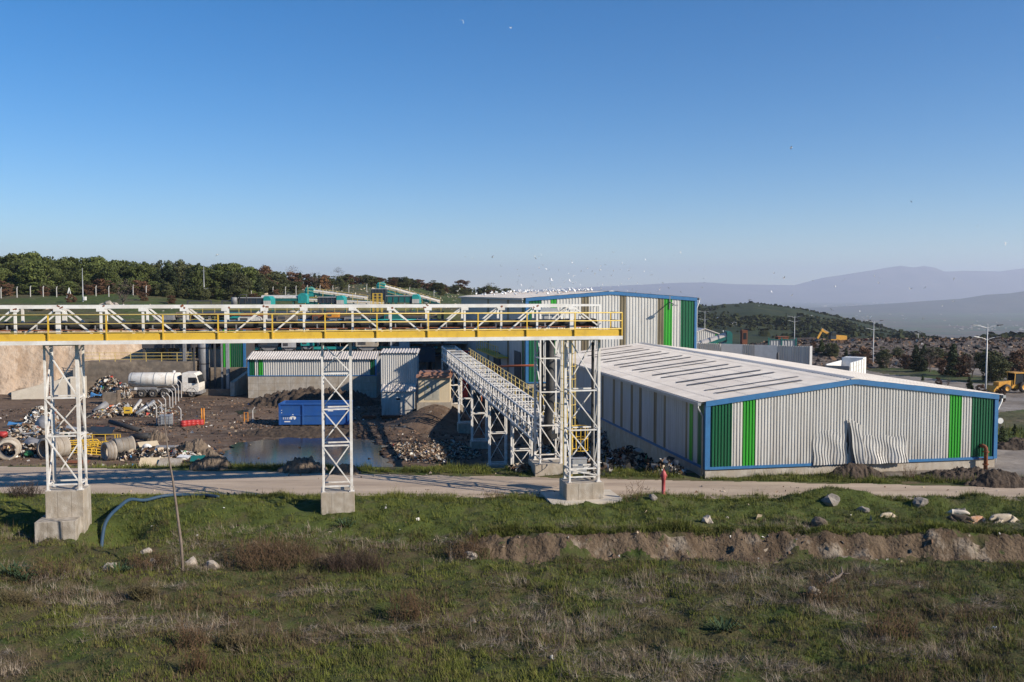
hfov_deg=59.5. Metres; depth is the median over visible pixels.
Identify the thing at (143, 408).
pipe offcut
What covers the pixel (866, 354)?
broadleaf tree
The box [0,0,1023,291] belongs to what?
sky
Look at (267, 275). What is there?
broadleaf tree
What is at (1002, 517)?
rock
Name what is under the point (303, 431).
soil heap
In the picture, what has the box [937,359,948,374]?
broadleaf tree
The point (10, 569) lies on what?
leafy tuft
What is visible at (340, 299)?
screen drum
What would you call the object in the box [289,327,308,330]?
process machine
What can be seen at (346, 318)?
process machine
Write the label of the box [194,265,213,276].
pine tree
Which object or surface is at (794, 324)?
street lamp
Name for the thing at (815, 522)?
rock
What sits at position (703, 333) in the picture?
store
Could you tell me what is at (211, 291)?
broadleaf tree
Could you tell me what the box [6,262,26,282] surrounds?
pine tree
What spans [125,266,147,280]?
pine tree
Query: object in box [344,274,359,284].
broadleaf tree
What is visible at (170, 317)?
process machine
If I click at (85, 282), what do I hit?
broadleaf tree
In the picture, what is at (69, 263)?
pine tree
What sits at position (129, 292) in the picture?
broadleaf tree
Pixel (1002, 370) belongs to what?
broadleaf tree
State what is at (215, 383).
steel column
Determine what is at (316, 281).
bare tree
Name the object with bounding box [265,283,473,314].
hill stones
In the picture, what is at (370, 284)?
broadleaf tree
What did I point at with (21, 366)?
earth cliff
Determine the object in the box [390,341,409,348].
process machine
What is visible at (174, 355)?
steel canopy
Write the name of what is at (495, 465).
trestle
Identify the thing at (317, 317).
process machine
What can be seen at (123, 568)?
leafy tuft
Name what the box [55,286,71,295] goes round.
broadleaf tree
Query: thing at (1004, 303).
long hills
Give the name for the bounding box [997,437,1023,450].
soil heap
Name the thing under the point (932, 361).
bare tree
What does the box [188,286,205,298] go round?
pine tree
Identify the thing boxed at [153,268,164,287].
conifer
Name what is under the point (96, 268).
pine tree
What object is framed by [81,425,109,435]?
liner
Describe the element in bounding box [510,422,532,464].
trestle
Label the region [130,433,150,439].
pipe offcut
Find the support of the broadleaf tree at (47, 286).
on the hillside
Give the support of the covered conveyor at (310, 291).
on the muddy yard at (412, 422)
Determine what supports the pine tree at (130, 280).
on the hillside
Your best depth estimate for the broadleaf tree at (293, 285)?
210.76 m
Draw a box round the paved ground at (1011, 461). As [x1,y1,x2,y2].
[801,367,1023,476]
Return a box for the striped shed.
[246,351,380,397]
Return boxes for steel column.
[182,330,186,360]
[193,330,195,370]
[214,330,216,388]
[220,330,223,388]
[226,343,229,388]
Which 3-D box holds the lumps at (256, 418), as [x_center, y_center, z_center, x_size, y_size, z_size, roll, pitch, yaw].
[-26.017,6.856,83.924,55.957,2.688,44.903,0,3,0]
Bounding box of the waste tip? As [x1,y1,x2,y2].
[748,337,1020,368]
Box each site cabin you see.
[740,330,747,343]
[775,336,788,338]
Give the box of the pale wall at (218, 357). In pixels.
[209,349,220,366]
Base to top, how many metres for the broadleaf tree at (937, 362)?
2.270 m
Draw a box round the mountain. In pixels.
[514,266,1023,301]
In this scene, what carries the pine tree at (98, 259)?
on the hillside
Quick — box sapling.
[164,405,183,570]
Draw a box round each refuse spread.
[391,438,481,462]
[508,441,559,472]
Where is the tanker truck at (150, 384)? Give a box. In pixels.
[128,370,205,397]
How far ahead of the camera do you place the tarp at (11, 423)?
82.68 m
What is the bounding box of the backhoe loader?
[987,369,1023,392]
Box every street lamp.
[788,316,801,338]
[864,320,883,361]
[973,324,1002,391]
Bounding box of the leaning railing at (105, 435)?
[86,434,120,441]
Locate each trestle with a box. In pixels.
[441,359,454,402]
[448,365,462,411]
[457,374,473,433]
[470,386,487,448]
[487,401,508,467]
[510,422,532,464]
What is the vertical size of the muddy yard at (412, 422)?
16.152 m
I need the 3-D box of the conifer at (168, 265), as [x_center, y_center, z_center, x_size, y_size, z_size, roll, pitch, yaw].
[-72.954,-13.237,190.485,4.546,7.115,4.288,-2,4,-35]
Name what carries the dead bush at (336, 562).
on the field at (571, 549)
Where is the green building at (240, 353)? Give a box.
[223,329,258,366]
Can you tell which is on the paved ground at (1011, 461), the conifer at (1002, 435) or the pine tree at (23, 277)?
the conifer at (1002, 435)
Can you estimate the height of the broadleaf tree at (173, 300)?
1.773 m
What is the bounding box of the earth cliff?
[0,328,220,394]
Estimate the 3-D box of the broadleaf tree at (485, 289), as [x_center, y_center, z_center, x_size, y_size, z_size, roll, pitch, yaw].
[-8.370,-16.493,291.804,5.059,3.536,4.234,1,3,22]
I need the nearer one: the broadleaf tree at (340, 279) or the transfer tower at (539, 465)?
the transfer tower at (539, 465)
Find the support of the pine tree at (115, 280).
on the hillside
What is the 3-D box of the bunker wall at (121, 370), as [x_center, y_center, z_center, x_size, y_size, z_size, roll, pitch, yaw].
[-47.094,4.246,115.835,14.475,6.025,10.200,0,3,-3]
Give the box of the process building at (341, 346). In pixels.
[189,308,443,369]
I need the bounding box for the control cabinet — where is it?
[567,457,587,475]
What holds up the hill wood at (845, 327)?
on the wooded hill at (747, 309)
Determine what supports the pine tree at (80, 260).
on the hillside
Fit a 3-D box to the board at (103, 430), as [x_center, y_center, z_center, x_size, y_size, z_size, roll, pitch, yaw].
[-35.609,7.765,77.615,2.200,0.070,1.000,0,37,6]
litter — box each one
[0,400,521,465]
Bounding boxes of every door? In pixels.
[425,380,431,399]
[432,380,439,399]
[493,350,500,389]
[514,350,520,397]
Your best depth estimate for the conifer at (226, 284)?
182.68 m
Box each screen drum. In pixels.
[238,296,274,330]
[317,295,346,350]
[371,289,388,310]
[386,294,420,311]
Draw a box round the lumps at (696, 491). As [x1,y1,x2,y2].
[11,472,1019,497]
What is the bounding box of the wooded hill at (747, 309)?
[697,303,928,343]
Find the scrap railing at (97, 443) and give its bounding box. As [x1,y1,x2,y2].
[70,439,106,454]
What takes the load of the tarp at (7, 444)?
on the muddy yard at (412, 422)
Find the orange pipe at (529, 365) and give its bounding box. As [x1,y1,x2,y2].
[481,364,533,434]
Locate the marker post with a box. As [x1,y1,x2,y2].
[201,404,204,423]
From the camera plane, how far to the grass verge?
38.82 m
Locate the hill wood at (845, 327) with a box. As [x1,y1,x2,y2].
[697,299,1023,338]
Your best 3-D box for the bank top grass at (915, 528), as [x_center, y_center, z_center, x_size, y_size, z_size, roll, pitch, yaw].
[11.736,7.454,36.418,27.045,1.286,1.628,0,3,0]
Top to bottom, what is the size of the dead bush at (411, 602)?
1.219 m
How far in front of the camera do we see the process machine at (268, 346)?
121.16 m
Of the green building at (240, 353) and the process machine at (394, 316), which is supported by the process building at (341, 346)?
the process machine at (394, 316)
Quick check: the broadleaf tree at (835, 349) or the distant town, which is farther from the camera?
the distant town
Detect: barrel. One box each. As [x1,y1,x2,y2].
[180,420,186,426]
[191,419,195,425]
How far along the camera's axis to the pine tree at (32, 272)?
179.11 m
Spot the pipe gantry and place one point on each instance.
(210, 301)
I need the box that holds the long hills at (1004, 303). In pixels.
[804,291,1023,312]
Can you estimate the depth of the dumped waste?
195.41 m
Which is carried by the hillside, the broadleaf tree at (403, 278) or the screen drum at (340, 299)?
the broadleaf tree at (403, 278)
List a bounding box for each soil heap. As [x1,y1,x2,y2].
[142,430,168,441]
[179,438,211,455]
[189,450,231,470]
[224,425,379,437]
[238,386,380,407]
[277,455,327,473]
[328,463,361,474]
[823,462,886,478]
[905,466,988,481]
[962,468,1023,487]
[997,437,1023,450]
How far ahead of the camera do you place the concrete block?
100.69 m
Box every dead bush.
[2,480,45,498]
[12,552,80,582]
[123,549,179,570]
[168,615,215,649]
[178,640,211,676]
[220,529,321,572]
[314,543,391,573]
[386,586,433,622]
[445,532,494,561]
[483,487,504,499]
[625,478,647,502]
[797,569,855,606]
[862,605,931,642]
[899,463,918,479]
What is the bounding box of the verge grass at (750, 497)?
[1,485,1023,502]
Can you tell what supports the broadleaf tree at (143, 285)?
on the hillside
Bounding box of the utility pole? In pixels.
[82,268,86,301]
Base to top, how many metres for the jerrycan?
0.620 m
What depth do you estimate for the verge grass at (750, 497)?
41.60 m
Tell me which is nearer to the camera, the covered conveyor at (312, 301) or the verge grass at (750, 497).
the verge grass at (750, 497)
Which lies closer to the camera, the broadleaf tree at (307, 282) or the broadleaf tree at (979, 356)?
the broadleaf tree at (979, 356)
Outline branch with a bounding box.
[825,566,849,584]
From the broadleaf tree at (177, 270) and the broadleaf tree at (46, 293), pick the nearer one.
the broadleaf tree at (46, 293)
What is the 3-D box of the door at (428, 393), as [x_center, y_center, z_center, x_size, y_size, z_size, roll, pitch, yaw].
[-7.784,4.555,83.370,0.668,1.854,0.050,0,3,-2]
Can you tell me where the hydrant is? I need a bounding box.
[660,469,666,494]
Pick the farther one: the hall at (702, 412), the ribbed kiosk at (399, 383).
the ribbed kiosk at (399, 383)
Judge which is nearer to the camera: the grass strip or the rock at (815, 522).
the rock at (815, 522)
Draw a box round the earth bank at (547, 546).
[454,526,1023,565]
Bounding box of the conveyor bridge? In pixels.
[0,304,622,345]
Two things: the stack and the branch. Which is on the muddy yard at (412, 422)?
the stack
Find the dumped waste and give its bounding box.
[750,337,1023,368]
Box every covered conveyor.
[261,293,308,330]
[305,287,368,310]
[305,297,384,310]
[376,282,440,318]
[387,289,422,310]
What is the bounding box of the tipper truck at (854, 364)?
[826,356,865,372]
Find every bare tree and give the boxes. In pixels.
[112,279,134,304]
[310,272,318,286]
[885,356,894,369]
[921,347,939,371]
[965,352,981,377]
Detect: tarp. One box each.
[2,436,36,445]
[7,421,22,424]
[23,437,39,443]
[35,415,50,427]
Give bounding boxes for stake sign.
[998,418,1002,433]
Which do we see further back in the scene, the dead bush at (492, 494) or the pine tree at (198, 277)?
the pine tree at (198, 277)
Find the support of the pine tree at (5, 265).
on the hillside
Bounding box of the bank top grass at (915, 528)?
[473,516,1023,541]
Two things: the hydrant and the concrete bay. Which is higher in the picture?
the concrete bay
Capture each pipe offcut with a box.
[92,401,108,412]
[108,419,141,432]
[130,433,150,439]
[132,399,141,411]
[135,401,155,414]
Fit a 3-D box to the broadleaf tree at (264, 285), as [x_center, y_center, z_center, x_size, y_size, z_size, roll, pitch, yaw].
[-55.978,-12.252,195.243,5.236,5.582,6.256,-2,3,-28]
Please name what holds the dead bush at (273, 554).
on the field at (571, 549)
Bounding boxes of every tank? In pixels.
[158,412,173,425]
[231,294,247,304]
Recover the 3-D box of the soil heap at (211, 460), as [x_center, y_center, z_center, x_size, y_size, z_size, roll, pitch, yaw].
[-16.251,6.537,48.498,2.669,1.333,1.174,0,3,0]
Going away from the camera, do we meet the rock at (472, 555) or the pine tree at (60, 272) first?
the rock at (472, 555)
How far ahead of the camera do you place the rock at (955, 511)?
38.72 m
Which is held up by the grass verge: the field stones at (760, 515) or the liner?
the field stones at (760, 515)
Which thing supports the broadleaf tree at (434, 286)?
on the hillside
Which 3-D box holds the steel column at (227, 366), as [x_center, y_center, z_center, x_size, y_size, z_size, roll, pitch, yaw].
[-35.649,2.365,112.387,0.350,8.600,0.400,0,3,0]
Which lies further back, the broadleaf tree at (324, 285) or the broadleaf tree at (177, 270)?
the broadleaf tree at (324, 285)
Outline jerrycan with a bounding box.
[124,407,131,412]
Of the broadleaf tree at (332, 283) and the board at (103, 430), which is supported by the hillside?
the broadleaf tree at (332, 283)
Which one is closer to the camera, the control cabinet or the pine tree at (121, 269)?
the control cabinet
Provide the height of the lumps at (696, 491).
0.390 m
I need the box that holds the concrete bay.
[200,367,247,395]
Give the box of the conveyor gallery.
[441,346,567,443]
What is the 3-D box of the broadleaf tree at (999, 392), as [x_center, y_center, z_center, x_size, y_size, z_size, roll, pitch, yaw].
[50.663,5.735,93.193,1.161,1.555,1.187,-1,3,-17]
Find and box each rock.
[103,562,116,569]
[140,548,151,553]
[184,556,196,565]
[204,560,219,568]
[466,551,476,559]
[649,494,656,500]
[702,515,712,523]
[808,586,820,594]
[810,516,827,526]
[820,493,839,506]
[856,506,869,512]
[880,512,897,517]
[913,497,927,506]
[945,513,974,523]
[946,509,969,514]
[968,515,985,522]
[989,513,1019,522]
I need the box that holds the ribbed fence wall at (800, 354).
[697,343,811,364]
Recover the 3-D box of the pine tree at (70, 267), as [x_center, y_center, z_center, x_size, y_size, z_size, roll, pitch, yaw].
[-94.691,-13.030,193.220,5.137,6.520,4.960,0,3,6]
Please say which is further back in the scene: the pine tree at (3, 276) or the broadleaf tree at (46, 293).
the pine tree at (3, 276)
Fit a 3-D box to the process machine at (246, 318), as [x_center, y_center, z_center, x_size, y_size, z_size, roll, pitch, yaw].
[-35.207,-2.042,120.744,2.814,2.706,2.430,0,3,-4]
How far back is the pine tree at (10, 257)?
199.92 m
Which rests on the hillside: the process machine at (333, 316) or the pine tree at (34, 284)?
the pine tree at (34, 284)
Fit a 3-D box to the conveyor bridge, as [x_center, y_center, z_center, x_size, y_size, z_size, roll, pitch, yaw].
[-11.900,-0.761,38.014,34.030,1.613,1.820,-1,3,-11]
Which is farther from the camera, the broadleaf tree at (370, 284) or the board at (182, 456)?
the broadleaf tree at (370, 284)
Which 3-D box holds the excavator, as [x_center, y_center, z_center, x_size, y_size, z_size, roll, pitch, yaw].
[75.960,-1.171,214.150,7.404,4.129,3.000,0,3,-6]
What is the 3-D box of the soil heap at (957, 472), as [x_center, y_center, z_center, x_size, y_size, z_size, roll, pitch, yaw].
[23.692,6.884,46.507,6.161,0.765,2.156,0,3,0]
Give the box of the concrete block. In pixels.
[102,390,120,403]
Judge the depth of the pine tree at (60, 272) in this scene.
185.77 m
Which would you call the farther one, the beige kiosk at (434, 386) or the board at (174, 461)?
the beige kiosk at (434, 386)
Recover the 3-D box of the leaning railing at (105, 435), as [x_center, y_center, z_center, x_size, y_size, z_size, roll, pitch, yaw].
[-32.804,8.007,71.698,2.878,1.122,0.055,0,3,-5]
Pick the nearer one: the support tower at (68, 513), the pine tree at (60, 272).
the support tower at (68, 513)
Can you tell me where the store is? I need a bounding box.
[697,327,719,343]
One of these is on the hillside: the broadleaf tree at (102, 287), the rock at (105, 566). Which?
the broadleaf tree at (102, 287)
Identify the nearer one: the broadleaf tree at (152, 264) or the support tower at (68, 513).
the support tower at (68, 513)
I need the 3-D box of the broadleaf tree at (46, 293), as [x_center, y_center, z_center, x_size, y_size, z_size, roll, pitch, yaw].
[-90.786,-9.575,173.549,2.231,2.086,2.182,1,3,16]
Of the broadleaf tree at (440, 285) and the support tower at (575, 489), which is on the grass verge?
the support tower at (575, 489)
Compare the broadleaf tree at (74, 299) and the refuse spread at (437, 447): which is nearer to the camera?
the refuse spread at (437, 447)
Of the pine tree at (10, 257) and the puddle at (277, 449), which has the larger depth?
the pine tree at (10, 257)
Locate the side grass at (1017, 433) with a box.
[998,424,1023,437]
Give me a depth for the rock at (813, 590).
30.81 m
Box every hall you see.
[458,290,700,420]
[557,342,1005,478]
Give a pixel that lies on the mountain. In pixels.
(893, 284)
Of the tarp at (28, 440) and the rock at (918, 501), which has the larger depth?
the tarp at (28, 440)
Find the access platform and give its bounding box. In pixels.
[372,293,382,344]
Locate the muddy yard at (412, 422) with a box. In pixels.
[0,349,916,477]
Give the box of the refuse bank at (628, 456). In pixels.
[553,411,686,475]
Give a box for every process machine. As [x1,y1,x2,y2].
[153,315,176,320]
[176,312,197,320]
[229,312,243,319]
[238,316,261,330]
[258,343,280,350]
[276,315,298,329]
[282,343,298,350]
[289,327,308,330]
[301,342,315,350]
[312,315,326,329]
[326,312,339,319]
[344,317,360,329]
[356,342,378,350]
[384,314,401,329]
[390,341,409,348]
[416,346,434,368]
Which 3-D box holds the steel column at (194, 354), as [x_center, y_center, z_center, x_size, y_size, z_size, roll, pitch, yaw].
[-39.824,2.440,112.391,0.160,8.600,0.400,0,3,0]
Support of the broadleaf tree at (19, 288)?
on the hillside
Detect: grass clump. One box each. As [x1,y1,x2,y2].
[0,584,35,606]
[124,577,163,601]
[217,630,258,652]
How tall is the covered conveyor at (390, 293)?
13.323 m
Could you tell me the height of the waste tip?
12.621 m
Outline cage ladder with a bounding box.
[560,318,575,477]
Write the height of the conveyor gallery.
2.672 m
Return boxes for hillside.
[0,283,1023,438]
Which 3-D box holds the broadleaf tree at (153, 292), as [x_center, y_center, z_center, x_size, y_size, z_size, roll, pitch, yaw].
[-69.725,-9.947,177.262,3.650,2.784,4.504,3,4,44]
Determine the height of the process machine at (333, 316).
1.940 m
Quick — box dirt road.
[0,466,1023,500]
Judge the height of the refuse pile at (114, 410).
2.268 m
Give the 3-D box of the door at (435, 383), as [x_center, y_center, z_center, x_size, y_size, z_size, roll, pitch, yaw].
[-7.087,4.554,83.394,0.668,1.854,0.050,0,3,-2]
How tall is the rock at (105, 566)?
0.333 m
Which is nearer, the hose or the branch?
the branch
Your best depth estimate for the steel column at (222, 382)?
112.32 m
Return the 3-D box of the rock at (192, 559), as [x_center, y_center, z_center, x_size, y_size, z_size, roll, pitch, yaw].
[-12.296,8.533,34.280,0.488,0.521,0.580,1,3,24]
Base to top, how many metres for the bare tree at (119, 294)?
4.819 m
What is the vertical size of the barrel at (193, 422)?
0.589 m
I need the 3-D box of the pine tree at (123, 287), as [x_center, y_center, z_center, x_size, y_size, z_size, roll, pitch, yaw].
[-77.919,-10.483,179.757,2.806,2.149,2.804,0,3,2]
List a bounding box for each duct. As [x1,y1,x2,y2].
[192,313,268,315]
[349,319,415,319]
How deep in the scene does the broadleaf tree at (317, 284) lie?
253.41 m
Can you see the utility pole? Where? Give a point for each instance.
(84, 298)
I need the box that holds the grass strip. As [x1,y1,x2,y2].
[0,465,963,485]
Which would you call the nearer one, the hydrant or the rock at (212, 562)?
the rock at (212, 562)
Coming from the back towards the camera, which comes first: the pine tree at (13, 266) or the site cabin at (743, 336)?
the site cabin at (743, 336)
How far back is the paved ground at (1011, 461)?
85.45 m
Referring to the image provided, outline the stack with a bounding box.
[190,320,209,388]
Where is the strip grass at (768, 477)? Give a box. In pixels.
[2,453,1018,484]
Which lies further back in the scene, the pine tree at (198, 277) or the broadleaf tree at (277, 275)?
the broadleaf tree at (277, 275)
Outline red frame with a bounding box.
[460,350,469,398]
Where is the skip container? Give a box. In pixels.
[278,400,352,424]
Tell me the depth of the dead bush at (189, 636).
26.51 m
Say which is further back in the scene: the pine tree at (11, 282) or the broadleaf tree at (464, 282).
the broadleaf tree at (464, 282)
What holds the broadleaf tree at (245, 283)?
on the hillside
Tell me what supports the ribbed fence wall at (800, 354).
on the muddy yard at (412, 422)
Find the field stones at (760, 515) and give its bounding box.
[151,506,871,539]
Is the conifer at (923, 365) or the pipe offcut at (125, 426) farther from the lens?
the conifer at (923, 365)
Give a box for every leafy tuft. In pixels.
[0,561,32,575]
[0,567,40,580]
[101,559,135,572]
[329,516,358,527]
[707,616,746,632]
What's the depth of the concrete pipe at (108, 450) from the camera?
66.15 m
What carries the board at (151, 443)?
on the muddy yard at (412, 422)
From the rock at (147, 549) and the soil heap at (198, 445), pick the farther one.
the soil heap at (198, 445)
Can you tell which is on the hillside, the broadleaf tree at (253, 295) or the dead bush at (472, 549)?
the broadleaf tree at (253, 295)
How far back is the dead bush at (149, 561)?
33.82 m
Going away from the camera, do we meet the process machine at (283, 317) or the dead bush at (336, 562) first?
the dead bush at (336, 562)
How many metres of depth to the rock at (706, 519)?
37.19 m
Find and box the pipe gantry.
[187,300,211,304]
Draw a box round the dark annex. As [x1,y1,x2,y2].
[409,326,466,381]
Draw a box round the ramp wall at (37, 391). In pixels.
[11,376,86,398]
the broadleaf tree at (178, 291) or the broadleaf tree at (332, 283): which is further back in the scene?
the broadleaf tree at (332, 283)
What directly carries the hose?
on the grass verge
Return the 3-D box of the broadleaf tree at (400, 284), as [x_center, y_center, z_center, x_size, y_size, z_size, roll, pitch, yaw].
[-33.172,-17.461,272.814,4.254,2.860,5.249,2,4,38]
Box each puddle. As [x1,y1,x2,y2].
[221,437,392,466]
[235,410,256,413]
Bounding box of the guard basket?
[572,425,587,451]
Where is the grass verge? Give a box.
[0,488,1023,547]
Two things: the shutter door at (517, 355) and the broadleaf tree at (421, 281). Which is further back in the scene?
the broadleaf tree at (421, 281)
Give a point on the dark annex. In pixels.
(437, 362)
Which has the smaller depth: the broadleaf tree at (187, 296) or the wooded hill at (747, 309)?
the broadleaf tree at (187, 296)
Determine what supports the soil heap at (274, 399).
on the muddy yard at (412, 422)
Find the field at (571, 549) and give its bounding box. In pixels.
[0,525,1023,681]
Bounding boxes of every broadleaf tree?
[1,283,14,296]
[9,284,22,294]
[33,284,54,292]
[37,286,49,295]
[47,286,60,295]
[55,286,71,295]
[64,293,77,302]
[70,285,81,294]
[78,280,92,293]
[83,284,94,294]
[94,279,118,294]
[101,282,119,292]
[122,287,132,293]
[130,280,151,295]
[139,292,148,300]
[150,263,163,277]
[150,284,162,295]
[154,282,173,296]
[158,260,171,267]
[160,259,184,288]
[166,295,176,303]
[171,290,182,297]
[173,265,193,288]
[177,291,187,298]
[182,287,192,297]
[191,285,210,299]
[206,286,221,298]
[223,286,243,299]
[228,272,252,296]
[248,273,268,291]
[248,293,259,296]
[260,265,273,279]
[261,273,275,293]
[264,279,276,293]
[269,272,282,283]
[270,289,279,294]
[273,273,284,283]
[274,271,286,278]
[274,283,289,294]
[279,280,291,287]
[287,272,302,281]
[288,281,301,293]
[302,274,314,286]
[311,277,319,286]
[318,276,329,288]
[323,278,338,287]
[337,274,354,284]
[338,282,347,290]
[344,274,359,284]
[360,274,382,285]
[366,281,375,286]
[386,278,398,286]
[395,276,410,287]
[398,279,411,287]
[408,278,416,287]
[413,283,420,287]
[416,279,425,287]
[430,283,444,292]
[432,282,444,292]
[437,289,445,295]
[450,284,461,290]
[452,280,469,289]
[478,285,492,293]
[824,342,838,357]
[856,348,871,363]
[876,351,892,367]
[878,346,889,355]
[891,346,904,356]
[899,354,912,368]
[924,347,947,362]
[934,357,945,367]
[935,377,941,384]
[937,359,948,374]
[953,355,972,376]
[973,349,1005,380]
[975,384,985,391]
[980,352,1013,381]
[995,389,1005,401]
[1005,349,1023,371]
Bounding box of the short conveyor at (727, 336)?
[697,331,732,343]
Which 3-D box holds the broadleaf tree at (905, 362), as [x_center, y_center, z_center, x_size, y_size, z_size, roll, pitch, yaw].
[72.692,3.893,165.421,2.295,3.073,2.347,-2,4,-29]
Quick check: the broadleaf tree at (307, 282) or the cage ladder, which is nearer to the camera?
the cage ladder
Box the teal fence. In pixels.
[768,338,796,345]
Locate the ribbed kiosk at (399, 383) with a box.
[380,348,419,415]
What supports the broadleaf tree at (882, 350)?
on the waste tip
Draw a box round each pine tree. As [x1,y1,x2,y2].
[0,261,16,275]
[0,268,16,285]
[0,270,6,280]
[0,281,15,289]
[3,253,25,262]
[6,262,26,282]
[8,260,27,272]
[12,265,42,286]
[15,287,31,294]
[16,257,42,260]
[16,259,57,285]
[17,251,42,259]
[23,282,46,294]
[29,261,59,291]
[43,258,67,278]
[48,268,66,284]
[55,259,75,278]
[57,281,78,293]
[59,256,77,260]
[61,269,83,288]
[64,265,75,277]
[66,257,87,265]
[75,268,96,284]
[76,262,102,287]
[81,256,106,264]
[96,267,116,283]
[100,264,123,283]
[103,260,126,275]
[105,278,123,291]
[111,260,129,265]
[117,283,128,292]
[118,265,131,276]
[120,269,134,282]
[124,278,142,290]
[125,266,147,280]
[128,261,148,265]
[130,266,155,289]
[134,264,156,279]
[142,281,160,294]
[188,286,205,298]
[189,270,213,288]
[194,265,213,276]
[205,270,233,292]
[207,263,235,283]
[213,288,225,299]
[228,262,245,272]
[238,266,258,293]
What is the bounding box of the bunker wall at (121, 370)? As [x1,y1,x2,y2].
[73,352,198,392]
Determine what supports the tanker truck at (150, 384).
on the muddy yard at (412, 422)
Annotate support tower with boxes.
[34,345,91,543]
[321,342,354,514]
[541,340,621,504]
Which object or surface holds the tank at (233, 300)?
on the process building at (341, 346)
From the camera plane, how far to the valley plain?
5204.35 m
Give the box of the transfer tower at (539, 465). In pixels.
[528,308,577,476]
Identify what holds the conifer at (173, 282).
on the hillside
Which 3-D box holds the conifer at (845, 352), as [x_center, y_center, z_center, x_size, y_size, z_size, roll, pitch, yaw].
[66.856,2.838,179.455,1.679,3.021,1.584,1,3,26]
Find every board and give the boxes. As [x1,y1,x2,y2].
[67,460,89,462]
[90,426,114,433]
[137,441,158,446]
[139,457,163,466]
[155,445,178,447]
[158,458,182,466]
[176,454,191,457]
[190,455,204,461]
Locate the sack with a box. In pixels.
[24,450,33,455]
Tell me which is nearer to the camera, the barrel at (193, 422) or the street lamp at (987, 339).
the barrel at (193, 422)
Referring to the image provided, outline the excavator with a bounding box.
[814,328,846,341]
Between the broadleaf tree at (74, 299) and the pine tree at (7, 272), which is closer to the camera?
the broadleaf tree at (74, 299)
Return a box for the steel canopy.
[142,344,197,359]
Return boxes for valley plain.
[697,302,1023,337]
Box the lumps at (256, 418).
[2,397,527,466]
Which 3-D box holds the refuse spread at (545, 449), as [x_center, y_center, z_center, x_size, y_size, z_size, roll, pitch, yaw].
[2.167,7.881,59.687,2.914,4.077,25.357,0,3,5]
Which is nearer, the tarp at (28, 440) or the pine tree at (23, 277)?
the tarp at (28, 440)
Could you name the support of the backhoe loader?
on the paved ground at (1011, 461)
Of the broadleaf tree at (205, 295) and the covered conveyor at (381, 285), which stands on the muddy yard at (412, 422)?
the covered conveyor at (381, 285)
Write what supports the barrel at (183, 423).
on the muddy yard at (412, 422)
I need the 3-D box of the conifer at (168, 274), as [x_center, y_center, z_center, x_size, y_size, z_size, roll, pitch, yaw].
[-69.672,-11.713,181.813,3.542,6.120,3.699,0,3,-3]
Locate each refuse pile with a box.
[1,404,96,439]
[1,442,216,460]
[86,401,178,418]
[87,374,134,398]
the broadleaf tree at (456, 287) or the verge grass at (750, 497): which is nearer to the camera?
the verge grass at (750, 497)
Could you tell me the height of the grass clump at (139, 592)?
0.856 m
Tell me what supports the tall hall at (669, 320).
on the muddy yard at (412, 422)
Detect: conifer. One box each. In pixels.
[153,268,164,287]
[161,269,171,285]
[162,262,172,282]
[167,271,180,296]
[180,268,194,297]
[220,272,233,294]
[222,271,236,294]
[254,276,264,294]
[297,272,304,285]
[817,339,825,351]
[843,348,847,356]
[907,344,919,370]
[914,348,928,370]
[943,343,961,376]
[966,376,973,389]
[997,426,1008,442]
[1010,424,1018,434]
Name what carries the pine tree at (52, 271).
on the hillside
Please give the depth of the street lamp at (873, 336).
174.62 m
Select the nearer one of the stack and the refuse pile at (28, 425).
the refuse pile at (28, 425)
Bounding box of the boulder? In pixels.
[103,300,113,304]
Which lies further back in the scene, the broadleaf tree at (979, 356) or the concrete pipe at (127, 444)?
the broadleaf tree at (979, 356)
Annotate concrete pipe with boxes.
[0,437,21,459]
[37,434,70,459]
[100,441,116,460]
[111,436,135,452]
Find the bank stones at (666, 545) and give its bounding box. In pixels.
[474,531,1015,561]
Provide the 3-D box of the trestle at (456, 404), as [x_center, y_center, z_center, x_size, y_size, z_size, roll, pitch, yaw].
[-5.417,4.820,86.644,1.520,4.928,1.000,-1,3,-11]
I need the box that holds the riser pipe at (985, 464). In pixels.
[979,444,988,469]
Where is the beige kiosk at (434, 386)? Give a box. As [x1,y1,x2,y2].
[416,370,452,409]
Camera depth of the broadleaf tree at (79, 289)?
177.07 m
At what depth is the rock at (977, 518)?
38.06 m
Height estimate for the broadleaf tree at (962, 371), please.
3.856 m
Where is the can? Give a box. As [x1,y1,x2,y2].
[0,431,7,436]
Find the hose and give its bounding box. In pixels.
[100,493,219,547]
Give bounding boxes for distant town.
[707,302,1023,331]
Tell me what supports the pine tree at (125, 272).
on the hillside

